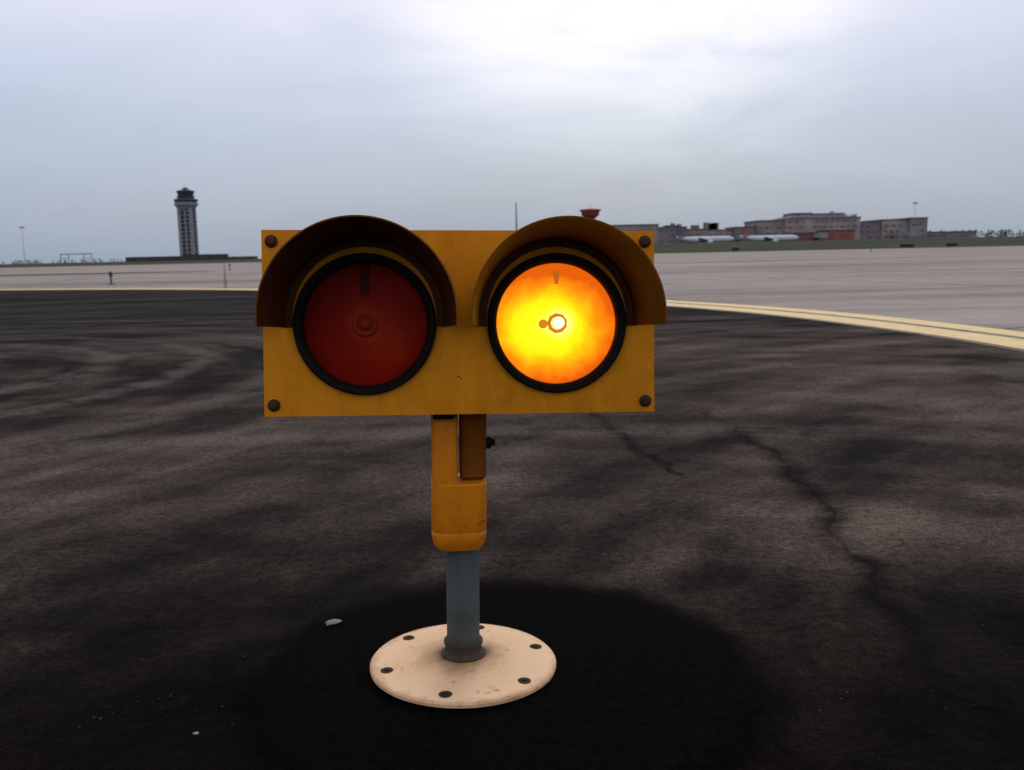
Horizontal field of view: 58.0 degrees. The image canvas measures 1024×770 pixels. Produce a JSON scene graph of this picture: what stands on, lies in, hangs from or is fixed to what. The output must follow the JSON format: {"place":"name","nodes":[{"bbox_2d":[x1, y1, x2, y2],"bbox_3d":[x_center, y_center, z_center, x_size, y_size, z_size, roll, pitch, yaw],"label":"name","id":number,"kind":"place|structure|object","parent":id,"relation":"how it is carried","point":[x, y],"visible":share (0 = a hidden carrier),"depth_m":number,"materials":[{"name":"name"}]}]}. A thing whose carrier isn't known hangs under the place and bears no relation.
{"place":"outdoors","nodes":[
{"label":"outdoors","id":0,"kind":"place"},
{"bbox_2d":[0,290,1023,769],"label":"asphalt shoulder","id":1,"kind":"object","parent":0,"point":[190,550],"visible":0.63,"depth_m":2.40},
{"bbox_2d":[238,580,771,769],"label":"tar patch","id":2,"kind":"object","parent":1,"relation":"on","point":[637,681],"visible":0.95,"depth_m":1.43,"materials":[{"name":"black asphalt"}]},
{"bbox_2d":[325,619,341,625],"bbox_3d":[-0.335,0.445,1.739,0.034,0.009,0.013,-6,9,-28],"label":"stone","id":3,"kind":"object","parent":2,"relation":"on","point":[332,621],"visible":1,"depth_m":1.74,"materials":[{"name":"grey stone"}]},
{"bbox_2d":[255,215,666,708],"bbox_3d":[-0.080,0.108,1.478,0.599,0.735,0.349,-1,8,-5],"label":"runway guard light","id":4,"kind":"object","parent":2,"relation":"on","point":[358,315],"visible":1,"depth_m":1.42,"materials":[{"name":"yellow paint"}]},
{"bbox_2d":[0,316,1020,727],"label":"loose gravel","id":5,"kind":"structure","parent":1,"relation":"on","point":[492,522],"depth_m":1.86,"materials":[{"name":"grey gravel"}]},
{"bbox_2d":[14,288,1023,348],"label":"taxiway edge marking","id":6,"kind":"object","parent":1,"relation":"on","point":[1005,341],"visible":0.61,"depth_m":8.49,"materials":[{"name":"yellow paint"}]},
{"bbox_2d":[591,414,681,474],"bbox_3d":[0.419,0.197,3.425,0.122,0.001,1.186,-2,8,-7],"label":"pavement crack","id":7,"kind":"object","parent":1,"relation":"on","point":[627,438],"visible":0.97,"depth_m":3.19,"materials":[{"name":"black asphalt"}]},
{"bbox_2d":[703,411,986,705],"bbox_3d":[0.818,0.296,2.671,0.260,0.001,2.620,-1,8,3],"label":"pavement crack","id":8,"kind":"object","parent":1,"relation":"on","point":[927,643],"visible":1,"depth_m":1.89,"materials":[{"name":"black asphalt"}]},
{"bbox_2d":[0,246,1023,350],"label":"concrete taxiway","id":9,"kind":"structure","parent":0,"point":[979,286],"depth_m":22.82,"materials":[{"name":"grey concrete"}]},
{"bbox_2d":[0,271,213,275],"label":"grass island","id":10,"kind":"structure","parent":9,"relation":"on","point":[95,273],"depth_m":55.59,"materials":[{"name":"green plant"}]},
{"bbox_2d":[107,272,113,284],"bbox_3d":[-12.271,-3.274,28.285,0.240,0.390,0.240,-1,8,0],"label":"taxiway edge light","id":11,"kind":"object","parent":9,"relation":"on","point":[110,274],"visible":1,"depth_m":28.26,"materials":[{"name":"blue metal"}]},
{"bbox_2d":[732,247,738,251],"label":"taxiway sign","id":12,"kind":"object","parent":9,"relation":"on","point":[735,249],"visible":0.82,"depth_m":189.97,"materials":[{"name":"metal"}]},
{"bbox_2d":[900,243,914,247],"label":"taxiway sign","id":13,"kind":"object","parent":9,"relation":"on","point":[907,245],"visible":0.94,"depth_m":187.98,"materials":[{"name":"metal"}]},
{"bbox_2d":[946,243,956,247],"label":"taxiway sign","id":14,"kind":"object","parent":9,"relation":"on","point":[951,244],"visible":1,"depth_m":189.96,"materials":[{"name":"metal"}]},
{"bbox_2d":[0,236,1023,267],"bbox_3d":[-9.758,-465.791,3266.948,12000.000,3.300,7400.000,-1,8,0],"label":"ground","id":15,"kind":"structure","parent":0,"point":[837,244],"depth_m":280.56,"materials":[{"name":"green plant"}]},
{"bbox_2d":[1,258,125,263],"bbox_3d":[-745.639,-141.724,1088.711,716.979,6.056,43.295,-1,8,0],"label":"distant trees","id":16,"kind":"object","parent":15,"relation":"on","point":[94,260],"visible":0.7,"depth_m":1087.79,"materials":[{"name":"green plant"}]},
{"bbox_2d":[60,253,92,263],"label":"antenna frame","id":17,"kind":"object","parent":15,"relation":"on","point":[68,258],"visible":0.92,"depth_m":296.65,"materials":[{"name":"metal"}]},
{"bbox_2d":[173,187,198,255],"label":"control tower","id":18,"kind":"structure","parent":15,"relation":"on","point":[186,204],"depth_m":910.01,"materials":[{"name":"concrete"}]},
{"bbox_2d":[125,254,257,261],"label":"airfield service building","id":19,"kind":"structure","parent":15,"relation":"on","point":[194,257],"depth_m":872.78,"materials":[{"name":"metal"}]},
{"bbox_2d":[515,202,516,229],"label":"floodlight mast","id":20,"kind":"object","parent":15,"relation":"on","point":[516,213],"visible":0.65,"depth_m":590.05,"materials":[{"name":"metal"}]},
{"bbox_2d":[676,228,734,242],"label":"airliner","id":21,"kind":"object","parent":15,"relation":"on","point":[702,239],"visible":0.94,"depth_m":581.52,"materials":[{"name":"white paint"}]},
{"bbox_2d":[740,227,798,241],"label":"airliner","id":22,"kind":"object","parent":15,"relation":"on","point":[748,236],"visible":0.88,"depth_m":611.25,"materials":[{"name":"white paint"}]},
{"bbox_2d":[612,213,976,243],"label":"airport terminal","id":23,"kind":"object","parent":15,"relation":"on","point":[820,226],"visible":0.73,"depth_m":693.58,"materials":[{"name":"concrete"}]},
{"bbox_2d":[929,229,1023,236],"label":"distant trees","id":24,"kind":"object","parent":15,"relation":"on","point":[1000,233],"visible":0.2,"depth_m":912.53,"materials":[{"name":"green plant"}]},
{"bbox_2d":[0,0,1023,263],"label":"sky","id":25,"kind":"structure","parent":0,"point":[275,114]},
{"bbox_2d":[579,207,600,218],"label":"ramp control tower","id":26,"kind":"structure","parent":0,"point":[591,213],"depth_m":683.83,"materials":[{"name":"brick"}]}
]}

